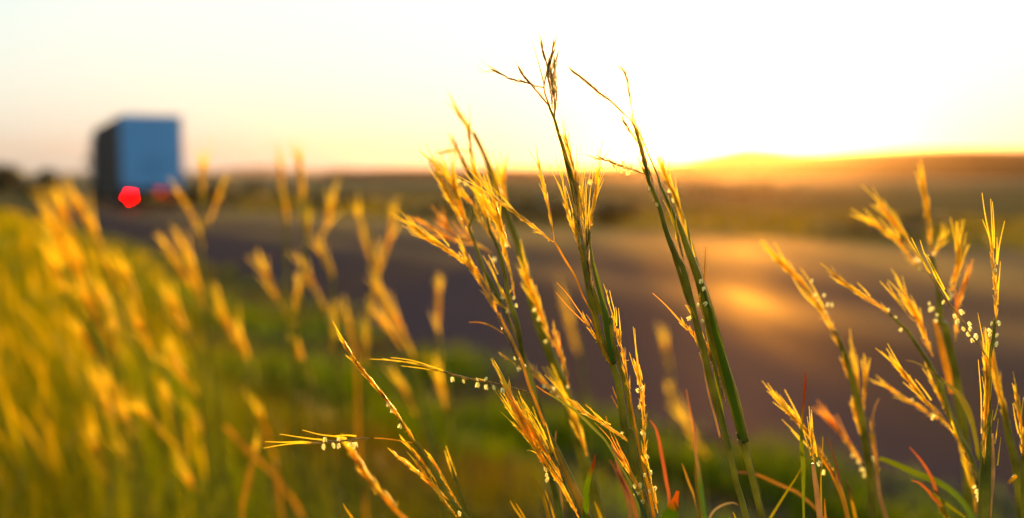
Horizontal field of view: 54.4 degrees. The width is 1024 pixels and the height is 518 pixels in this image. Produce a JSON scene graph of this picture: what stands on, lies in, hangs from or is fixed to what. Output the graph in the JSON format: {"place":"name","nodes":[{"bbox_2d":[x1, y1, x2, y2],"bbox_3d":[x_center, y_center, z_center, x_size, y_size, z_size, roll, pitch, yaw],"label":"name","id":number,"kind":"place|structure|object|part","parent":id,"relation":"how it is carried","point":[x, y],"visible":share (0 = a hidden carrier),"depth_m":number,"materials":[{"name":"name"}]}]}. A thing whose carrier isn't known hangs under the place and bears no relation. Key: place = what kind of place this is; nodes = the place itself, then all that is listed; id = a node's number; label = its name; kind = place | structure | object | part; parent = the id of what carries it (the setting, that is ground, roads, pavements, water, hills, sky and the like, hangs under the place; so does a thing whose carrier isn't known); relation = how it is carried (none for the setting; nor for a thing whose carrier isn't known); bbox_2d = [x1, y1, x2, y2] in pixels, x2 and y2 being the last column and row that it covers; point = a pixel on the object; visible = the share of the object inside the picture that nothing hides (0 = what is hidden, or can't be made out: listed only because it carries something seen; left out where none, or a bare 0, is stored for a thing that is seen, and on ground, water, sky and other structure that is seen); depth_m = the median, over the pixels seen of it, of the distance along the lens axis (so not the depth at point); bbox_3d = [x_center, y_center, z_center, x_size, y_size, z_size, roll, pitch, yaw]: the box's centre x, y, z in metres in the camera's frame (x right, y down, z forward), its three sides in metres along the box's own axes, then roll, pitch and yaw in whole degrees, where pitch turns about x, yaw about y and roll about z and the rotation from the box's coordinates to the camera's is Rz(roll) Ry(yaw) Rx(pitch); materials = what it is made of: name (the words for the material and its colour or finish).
{"place":"outdoors","nodes":[
{"label":"outdoors","id":0,"kind":"place"},
{"bbox_2d":[0,208,214,513],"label":"seeding grass","id":1,"kind":"structure","parent":0,"point":[15,305],"depth_m":3.18,"materials":[{"name":"yellow plant"}]},
{"bbox_2d":[21,167,360,174],"bbox_3d":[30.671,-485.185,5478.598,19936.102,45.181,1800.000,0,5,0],"label":"hills","id":2,"kind":"structure","parent":0,"point":[256,171],"depth_m":4940.91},
{"bbox_2d":[0,175,1023,517],"bbox_3d":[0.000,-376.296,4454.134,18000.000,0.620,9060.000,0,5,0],"label":"ground","id":3,"kind":"structure","parent":0,"point":[902,197],"depth_m":28.89,"materials":[{"name":"green plant"}]},
{"bbox_2d":[0,163,70,196],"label":"bush","id":4,"kind":"object","parent":3,"relation":"on","point":[44,181],"visible":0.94,"depth_m":66.20,"materials":[{"name":"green plant"}]},
{"bbox_2d":[42,182,119,517],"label":"grass stalk","id":5,"kind":"object","parent":3,"relation":"on","point":[63,212],"depth_m":1.96,"materials":[{"name":"plant"}]},
{"bbox_2d":[34,234,136,517],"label":"grass stalk","id":6,"kind":"object","parent":3,"relation":"on","point":[83,333],"depth_m":1.75,"materials":[{"name":"plant"}]},
{"bbox_2d":[30,185,143,514],"bbox_3d":[-0.799,0.344,1.919,0.219,0.972,0.044,0,5,6],"label":"grass stalk","id":7,"kind":"object","parent":3,"relation":"on","point":[56,231],"depth_m":1.89,"materials":[{"name":"plant"}]},
{"bbox_2d":[80,415,110,517],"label":"grass stalk","id":8,"kind":"object","parent":3,"relation":"on","point":[96,449],"depth_m":1.61,"materials":[{"name":"plant"}]},
{"bbox_2d":[63,261,147,517],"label":"grass stalk","id":9,"kind":"object","parent":3,"relation":"on","point":[89,302],"depth_m":1.75,"materials":[{"name":"plant"}]},
{"bbox_2d":[84,362,143,517],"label":"grass stalk","id":10,"kind":"object","parent":3,"relation":"on","point":[105,400],"depth_m":1.61,"materials":[{"name":"plant"}]},
{"bbox_2d":[55,173,176,517],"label":"grass stalk","id":11,"kind":"object","parent":3,"relation":"on","point":[88,221],"depth_m":1.82,"materials":[{"name":"yellow plant"}]},
{"bbox_2d":[109,392,154,517],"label":"grass stalk","id":12,"kind":"object","parent":3,"relation":"on","point":[126,419],"depth_m":1.54,"materials":[{"name":"plant"}]},
{"bbox_2d":[104,246,189,517],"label":"grass stalk","id":13,"kind":"object","parent":3,"relation":"on","point":[128,280],"depth_m":1.68,"materials":[{"name":"plant"}]},
{"bbox_2d":[121,380,204,517],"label":"grass stalk","id":14,"kind":"object","parent":3,"relation":"on","point":[191,480],"depth_m":1.54,"materials":[{"name":"plant"}]},
{"bbox_2d":[149,327,210,517],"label":"grass stalk","id":15,"kind":"object","parent":3,"relation":"on","point":[177,366],"depth_m":1.54,"materials":[{"name":"plant"}]},
{"bbox_2d":[151,274,222,517],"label":"grass stalk","id":16,"kind":"object","parent":3,"relation":"on","point":[178,315],"depth_m":1.68,"materials":[{"name":"plant"}]},
{"bbox_2d":[154,224,233,517],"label":"grass stalk","id":17,"kind":"object","parent":3,"relation":"on","point":[190,263],"depth_m":1.61,"materials":[{"name":"plant"}]},
{"bbox_2d":[169,136,231,517],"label":"grass stalk","id":18,"kind":"object","parent":3,"relation":"on","point":[203,165],"depth_m":1.51,"materials":[{"name":"plant"}]},
{"bbox_2d":[160,177,296,207],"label":"bush","id":19,"kind":"object","parent":3,"relation":"on","point":[191,197],"visible":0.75,"depth_m":45.60,"materials":[{"name":"green plant"}]},
{"bbox_2d":[210,281,258,517],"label":"grass stalk","id":20,"kind":"object","parent":3,"relation":"on","point":[227,324],"depth_m":1.68,"materials":[{"name":"plant"}]},
{"bbox_2d":[241,430,259,517],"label":"grass stalk","id":21,"kind":"object","parent":3,"relation":"on","point":[248,480],"depth_m":1.19,"materials":[{"name":"plant"}]},
{"bbox_2d":[243,389,282,517],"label":"grass stalk","id":22,"kind":"object","parent":3,"relation":"on","point":[273,456],"depth_m":1.54,"materials":[{"name":"plant"}]},
{"bbox_2d":[224,425,304,517],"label":"grass stalk","id":23,"kind":"object","parent":3,"relation":"on","point":[258,459],"depth_m":1.40,"materials":[{"name":"plant"}]},
{"bbox_2d":[179,294,373,345],"bbox_3d":[-2.212,0.512,9.262,1.888,0.435,1.935,0,5,0],"label":"grass tuft","id":24,"kind":"object","parent":3,"relation":"on","point":[254,316],"visible":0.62,"depth_m":9.15,"materials":[{"name":"plant"}]},
{"bbox_2d":[247,248,320,517],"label":"grass stalk","id":25,"kind":"object","parent":3,"relation":"on","point":[265,273],"depth_m":1.51,"materials":[{"name":"plant"}]},
{"bbox_2d":[275,139,309,517],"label":"grass stalk","id":26,"kind":"object","parent":3,"relation":"on","point":[282,195],"depth_m":1.57,"materials":[{"name":"plant"}]},
{"bbox_2d":[287,137,312,517],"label":"grass stalk","id":27,"kind":"object","parent":3,"relation":"on","point":[306,219],"depth_m":1.47,"materials":[{"name":"plant"}]},
{"bbox_2d":[289,323,339,517],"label":"grass stalk","id":28,"kind":"object","parent":3,"relation":"on","point":[321,426],"depth_m":1.54,"materials":[{"name":"plant"}]},
{"bbox_2d":[288,250,361,517],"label":"grass stalk","id":29,"kind":"object","parent":3,"relation":"on","point":[312,285],"depth_m":1.57,"materials":[{"name":"plant"}]},
{"bbox_2d":[218,337,441,416],"bbox_3d":[-1.106,0.723,6.074,1.315,0.497,1.315,-2,5,-24],"label":"grass tuft","id":30,"kind":"object","parent":3,"relation":"on","point":[350,378],"visible":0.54,"depth_m":6.02,"materials":[{"name":"green plant"}]},
{"bbox_2d":[311,176,351,517],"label":"grass stalk","id":31,"kind":"object","parent":3,"relation":"on","point":[320,250],"depth_m":1.54,"materials":[{"name":"plant"}]},
{"bbox_2d":[343,504,353,517],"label":"grass blade","id":32,"kind":"object","parent":3,"relation":"on","point":[349,513],"visible":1,"depth_m":0.54,"materials":[{"name":"plant"}]},
{"bbox_2d":[305,188,397,208],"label":"bush","id":33,"kind":"object","parent":3,"relation":"on","point":[314,198],"visible":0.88,"depth_m":43.11,"materials":[{"name":"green plant"}]},
{"bbox_2d":[342,295,367,517],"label":"grass stalk","id":34,"kind":"object","parent":3,"relation":"on","point":[351,332],"depth_m":1.61,"materials":[{"name":"plant"}]},
{"bbox_2d":[265,321,468,517],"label":"grass stalk","id":35,"kind":"object","parent":3,"relation":"on","point":[438,491],"depth_m":0.56,"materials":[{"name":"plant"}]},
{"bbox_2d":[340,434,407,517],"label":"grass stalk","id":36,"kind":"object","parent":3,"relation":"on","point":[364,473],"depth_m":0.66,"materials":[{"name":"plant"}]},
{"bbox_2d":[350,191,398,517],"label":"grass stalk","id":37,"kind":"object","parent":3,"relation":"on","point":[376,267],"depth_m":1.61,"materials":[{"name":"plant"}]},
{"bbox_2d":[270,381,518,463],"bbox_3d":[-0.547,0.786,4.656,1.168,0.482,1.158,0,5,0],"label":"grass tuft","id":38,"kind":"object","parent":3,"relation":"on","point":[436,420],"visible":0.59,"depth_m":4.59,"materials":[{"name":"green plant"}]},
{"bbox_2d":[366,268,449,517],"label":"grass stalk","id":39,"kind":"object","parent":3,"relation":"on","point":[390,311],"depth_m":1.37,"materials":[{"name":"plant"}]},
{"bbox_2d":[385,365,444,517],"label":"grass stalk","id":40,"kind":"object","parent":3,"relation":"on","point":[412,401],"depth_m":1.47,"materials":[{"name":"plant"}]},
{"bbox_2d":[384,195,487,216],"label":"bush","id":41,"kind":"object","parent":3,"relation":"on","point":[424,211],"visible":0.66,"depth_m":34.14,"materials":[{"name":"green plant"}]},
{"bbox_2d":[423,273,460,517],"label":"grass stalk","id":42,"kind":"object","parent":3,"relation":"on","point":[437,302],"depth_m":1.40,"materials":[{"name":"plant"}]},
{"bbox_2d":[369,337,520,389],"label":"grass tuft","id":43,"kind":"object","parent":3,"relation":"on","point":[456,365],"visible":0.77,"depth_m":7.47,"materials":[{"name":"green plant"}]},
{"bbox_2d":[445,447,471,517],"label":"grass stalk","id":44,"kind":"object","parent":3,"relation":"on","point":[451,468],"depth_m":0.60,"materials":[{"name":"plant"}]},
{"bbox_2d":[375,212,591,517],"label":"grass stalk","id":45,"kind":"object","parent":3,"relation":"on","point":[525,423],"depth_m":0.56,"materials":[{"name":"plant"}]},
{"bbox_2d":[407,107,573,517],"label":"grass stalk","id":46,"kind":"object","parent":3,"relation":"on","point":[457,191],"depth_m":0.65,"materials":[{"name":"yellow plant"}]},
{"bbox_2d":[404,390,587,450],"bbox_3d":[-0.091,0.889,5.681,0.989,0.298,0.992,-2,5,-20],"label":"grass tuft","id":47,"kind":"object","parent":3,"relation":"on","point":[497,409],"visible":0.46,"depth_m":5.68,"materials":[{"name":"green plant"}]},
{"bbox_2d":[0,206,1016,517],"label":"verge grass","id":48,"kind":"structure","parent":3,"relation":"on","point":[84,488],"depth_m":3.44,"materials":[{"name":"plant"}]},
{"bbox_2d":[457,142,563,517],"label":"grass stalk","id":49,"kind":"object","parent":3,"relation":"on","point":[495,215],"depth_m":0.60,"materials":[{"name":"yellow plant"}]},
{"bbox_2d":[510,501,522,517],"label":"grass blade","id":50,"kind":"object","parent":3,"relation":"on","point":[517,512],"visible":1,"depth_m":0.56,"materials":[{"name":"plant"}]},
{"bbox_2d":[516,503,525,517],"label":"grass blade","id":51,"kind":"object","parent":3,"relation":"on","point":[520,510],"visible":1,"depth_m":0.56,"materials":[{"name":"plant"}]},
{"bbox_2d":[445,90,606,517],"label":"grass stalk","id":52,"kind":"object","parent":3,"relation":"on","point":[562,384],"depth_m":0.70,"materials":[{"name":"yellow plant"}]},
{"bbox_2d":[469,186,593,221],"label":"bush","id":53,"kind":"object","parent":3,"relation":"on","point":[540,208],"visible":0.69,"depth_m":30.75,"materials":[{"name":"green plant"}]},
{"bbox_2d":[532,476,549,517],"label":"grass blade","id":54,"kind":"object","parent":3,"relation":"on","point":[543,500],"visible":1,"depth_m":0.57,"materials":[{"name":"plant"}]},
{"bbox_2d":[545,490,554,517],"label":"grass blade","id":55,"kind":"object","parent":3,"relation":"on","point":[553,515],"visible":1,"depth_m":0.57,"materials":[{"name":"plant"}]},
{"bbox_2d":[456,33,648,517],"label":"grass stalk","id":56,"kind":"object","parent":3,"relation":"on","point":[599,306],"depth_m":0.54,"materials":[{"name":"plant"}]},
{"bbox_2d":[554,431,563,514],"bbox_3d":[0.041,0.484,0.628,0.032,0.763,0.010,0,5,0],"label":"grass blade","id":57,"kind":"object","parent":3,"relation":"on","point":[559,477],"visible":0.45,"depth_m":0.60,"materials":[{"name":"plant"}]},
{"bbox_2d":[558,278,586,445],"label":"grass stalk","id":58,"kind":"object","parent":3,"relation":"on","point":[569,321],"depth_m":2.38,"materials":[{"name":"plant"}]},
{"bbox_2d":[583,454,595,517],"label":"grass blade","id":59,"kind":"object","parent":3,"relation":"on","point":[586,493],"visible":1,"depth_m":0.55,"materials":[{"name":"plant"}]},
{"bbox_2d":[498,392,684,465],"bbox_3d":[0.409,0.890,5.484,0.935,0.328,0.990,-3,6,-33],"label":"grass tuft","id":60,"kind":"object","parent":3,"relation":"on","point":[561,428],"visible":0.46,"depth_m":5.44,"materials":[{"name":"green plant"}]},
{"bbox_2d":[536,284,657,517],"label":"grass stalk","id":61,"kind":"object","parent":3,"relation":"on","point":[641,449],"depth_m":0.54,"materials":[{"name":"plant"}]},
{"bbox_2d":[594,502,602,517],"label":"grass blade","id":62,"kind":"object","parent":3,"relation":"on","point":[598,512],"visible":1,"depth_m":0.55,"materials":[{"name":"plant"}]},
{"bbox_2d":[586,199,643,224],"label":"bush","id":63,"kind":"object","parent":3,"relation":"on","point":[607,211],"visible":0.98,"depth_m":29.62,"materials":[{"name":"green plant"}]},
{"bbox_2d":[609,459,632,517],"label":"grass blade","id":64,"kind":"object","parent":3,"relation":"on","point":[628,501],"visible":1,"depth_m":0.64,"materials":[{"name":"plant"}]},
{"bbox_2d":[611,443,638,517],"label":"grass blade","id":65,"kind":"object","parent":3,"relation":"on","point":[629,492],"visible":0.88,"depth_m":0.64,"materials":[{"name":"plant"}]},
{"bbox_2d":[567,62,749,517],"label":"grass stalk","id":66,"kind":"object","parent":3,"relation":"on","point":[685,284],"depth_m":0.54,"materials":[{"name":"plant"}]},
{"bbox_2d":[650,420,670,503],"bbox_3d":[0.104,0.480,0.624,0.044,0.767,0.009,1,5,10],"label":"grass blade","id":67,"kind":"object","parent":3,"relation":"on","point":[663,467],"visible":0.85,"depth_m":0.60,"materials":[{"name":"plant"}]},
{"bbox_2d":[657,323,678,517],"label":"grass stalk","id":68,"kind":"object","parent":3,"relation":"on","point":[668,362],"depth_m":2.24,"materials":[{"name":"plant"}]},
{"bbox_2d":[661,490,678,517],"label":"grass blade","id":69,"kind":"object","parent":3,"relation":"on","point":[671,510],"visible":1,"depth_m":0.53,"materials":[{"name":"plant"}]},
{"bbox_2d":[608,432,759,493],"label":"grass tuft","id":70,"kind":"object","parent":3,"relation":"on","point":[685,457],"visible":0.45,"depth_m":4.84,"materials":[{"name":"green plant"}]},
{"bbox_2d":[667,394,707,505],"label":"grass stalk","id":71,"kind":"object","parent":3,"relation":"on","point":[687,426],"depth_m":2.10,"materials":[{"name":"plant"}]},
{"bbox_2d":[681,463,699,517],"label":"grass blade","id":72,"kind":"object","parent":3,"relation":"on","point":[689,484],"visible":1,"depth_m":0.59,"materials":[{"name":"plant"}]},
{"bbox_2d":[686,389,706,517],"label":"grass blade","id":73,"kind":"object","parent":3,"relation":"on","point":[701,492],"visible":0.94,"depth_m":0.62,"materials":[{"name":"plant"}]},
{"bbox_2d":[694,463,702,517],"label":"grass blade","id":74,"kind":"object","parent":3,"relation":"on","point":[696,482],"visible":1,"depth_m":0.60,"materials":[{"name":"plant"}]},
{"bbox_2d":[637,179,759,198],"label":"bush","id":75,"kind":"object","parent":3,"relation":"on","point":[723,190],"visible":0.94,"depth_m":60.91,"materials":[{"name":"brown plant"}]},
{"bbox_2d":[637,128,764,517],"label":"grass stalk","id":76,"kind":"object","parent":3,"relation":"on","point":[716,351],"depth_m":0.54,"materials":[{"name":"green plant"}]},
{"bbox_2d":[654,140,765,517],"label":"grass stalk","id":77,"kind":"object","parent":3,"relation":"on","point":[675,196],"depth_m":0.60,"materials":[{"name":"plant"}]},
{"bbox_2d":[709,502,737,517],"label":"grass blade","id":78,"kind":"object","parent":3,"relation":"on","point":[715,509],"visible":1,"depth_m":0.60,"materials":[{"name":"plant"}]},
{"bbox_2d":[729,178,830,197],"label":"bush","id":79,"kind":"object","parent":3,"relation":"on","point":[769,187],"visible":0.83,"depth_m":64.45,"materials":[{"name":"brown plant"}]},
{"bbox_2d":[737,471,823,517],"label":"grass blade","id":80,"kind":"object","parent":3,"relation":"on","point":[784,487],"visible":0.79,"depth_m":0.66,"materials":[{"name":"plant"}]},
{"bbox_2d":[769,468,800,517],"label":"grass blade","id":81,"kind":"object","parent":3,"relation":"on","point":[778,504],"visible":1,"depth_m":0.58,"materials":[{"name":"plant"}]},
{"bbox_2d":[693,421,881,512],"bbox_3d":[1.298,0.949,4.676,0.874,0.344,0.870,0,5,0],"label":"grass tuft","id":82,"kind":"object","parent":3,"relation":"on","point":[762,468],"visible":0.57,"depth_m":4.66,"materials":[{"name":"green plant"}]},
{"bbox_2d":[799,372,806,517],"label":"grass blade","id":83,"kind":"object","parent":3,"relation":"on","point":[802,459],"visible":1,"depth_m":0.57,"materials":[{"name":"plant"}]},
{"bbox_2d":[762,381,849,517],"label":"grass stalk","id":84,"kind":"object","parent":3,"relation":"on","point":[827,464],"depth_m":0.60,"materials":[{"name":"plant"}]},
{"bbox_2d":[799,409,822,517],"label":"grass stalk","id":85,"kind":"object","parent":3,"relation":"on","point":[818,505],"depth_m":0.56,"materials":[{"name":"plant"}]},
{"bbox_2d":[759,240,876,517],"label":"grass stalk","id":86,"kind":"object","parent":3,"relation":"on","point":[857,402],"depth_m":0.68,"materials":[{"name":"yellow plant"}]},
{"bbox_2d":[820,437,822,504],"bbox_3d":[0.193,0.480,0.605,0.042,0.763,0.010,-4,6,-41],"label":"grass blade","id":87,"kind":"object","parent":3,"relation":"on","point":[821,473],"visible":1,"depth_m":0.56,"materials":[{"name":"plant"}]},
{"bbox_2d":[824,498,826,517],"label":"grass blade","id":88,"kind":"object","parent":3,"relation":"on","point":[825,515],"visible":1,"depth_m":0.57,"materials":[{"name":"plant"}]},
{"bbox_2d":[829,439,849,515],"bbox_3d":[0.217,0.483,0.640,0.047,0.748,0.017,0,5,0],"label":"grass blade","id":89,"kind":"object","parent":3,"relation":"on","point":[837,469],"visible":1,"depth_m":0.61,"materials":[{"name":"plant"}]},
{"bbox_2d":[846,479,856,517],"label":"grass blade","id":90,"kind":"object","parent":3,"relation":"on","point":[852,505],"visible":1,"depth_m":0.60,"materials":[{"name":"plant"}]},
{"bbox_2d":[781,487,925,517],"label":"grass tuft","id":91,"kind":"object","parent":3,"relation":"on","point":[829,514],"visible":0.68,"depth_m":4.17,"materials":[{"name":"plant"}]},
{"bbox_2d":[869,399,887,517],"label":"grass stalk","id":92,"kind":"object","parent":3,"relation":"on","point":[877,469],"depth_m":0.66,"materials":[{"name":"plant"}]},
{"bbox_2d":[806,210,960,239],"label":"bush","id":93,"kind":"object","parent":3,"relation":"on","point":[907,221],"visible":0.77,"depth_m":24.29,"materials":[{"name":"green plant"}]},
{"bbox_2d":[821,263,979,514],"bbox_3d":[0.264,0.425,0.675,0.127,0.850,0.094,-4,6,-38],"label":"grass stalk","id":94,"kind":"object","parent":3,"relation":"on","point":[955,430],"depth_m":0.63,"materials":[{"name":"yellow plant"}]},
{"bbox_2d":[849,163,974,517],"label":"grass stalk","id":95,"kind":"object","parent":3,"relation":"on","point":[948,357],"depth_m":0.72,"materials":[{"name":"plant"}]},
{"bbox_2d":[832,494,998,517],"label":"grass tuft","id":96,"kind":"object","parent":3,"relation":"on","point":[926,513],"visible":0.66,"depth_m":4.17,"materials":[{"name":"plant"}]},
{"bbox_2d":[879,456,974,517],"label":"grass blade","id":97,"kind":"object","parent":3,"relation":"on","point":[944,486],"visible":0.97,"depth_m":0.66,"materials":[{"name":"plant"}]},
{"bbox_2d":[909,447,965,517],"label":"grass blade","id":98,"kind":"object","parent":3,"relation":"on","point":[937,499],"visible":1,"depth_m":0.60,"materials":[{"name":"plant"}]},
{"bbox_2d":[906,194,1004,517],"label":"grass stalk","id":99,"kind":"object","parent":3,"relation":"on","point":[986,480],"depth_m":0.55,"materials":[{"name":"yellow plant"}]},
{"bbox_2d":[981,327,1020,517],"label":"grass stalk","id":100,"kind":"object","parent":3,"relation":"on","point":[1015,479],"depth_m":0.64,"materials":[{"name":"plant"}]},
{"bbox_2d":[1012,373,1023,517],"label":"grass stalk","id":101,"kind":"object","parent":3,"relation":"on","point":[1018,411],"depth_m":0.58,"materials":[{"name":"plant"}]},
{"bbox_2d":[0,0,1023,172],"label":"sky","id":102,"kind":"structure","parent":0,"point":[364,84],"materials":[{"name":"white"}]},
{"bbox_2d":[34,187,1023,505],"bbox_3d":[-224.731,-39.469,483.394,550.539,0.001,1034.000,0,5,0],"label":"road","id":103,"kind":"structure","parent":0,"point":[776,333],"depth_m":11.15,"materials":[{"name":"grey asphalt"}]},
{"bbox_2d":[49,175,65,194],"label":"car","id":104,"kind":"object","parent":103,"relation":"on","point":[62,180],"visible":0.04,"depth_m":74.12,"materials":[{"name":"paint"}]},
{"bbox_2d":[85,114,183,207],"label":"truck","id":105,"kind":"object","parent":103,"relation":"on","point":[133,158],"visible":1,"depth_m":43.56,"materials":[{"name":"metal"}]},
{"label":"rear door","id":106,"kind":"part","parent":105,"relation":"part of","materials":[{"name":"metal"}]},
{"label":"rear door","id":107,"kind":"part","parent":105,"relation":"part of","materials":[{"name":"metal"}]},
{"bbox_2d":[184,192,1023,249],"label":"verge grass","id":108,"kind":"structure","parent":0,"point":[982,228],"depth_m":31.20,"materials":[{"name":"plant"}]},
{"bbox_2d":[315,147,1023,177],"bbox_3d":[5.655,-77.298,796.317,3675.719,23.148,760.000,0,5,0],"label":"hills","id":109,"kind":"structure","parent":0,"point":[749,162],"depth_m":529.16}
]}

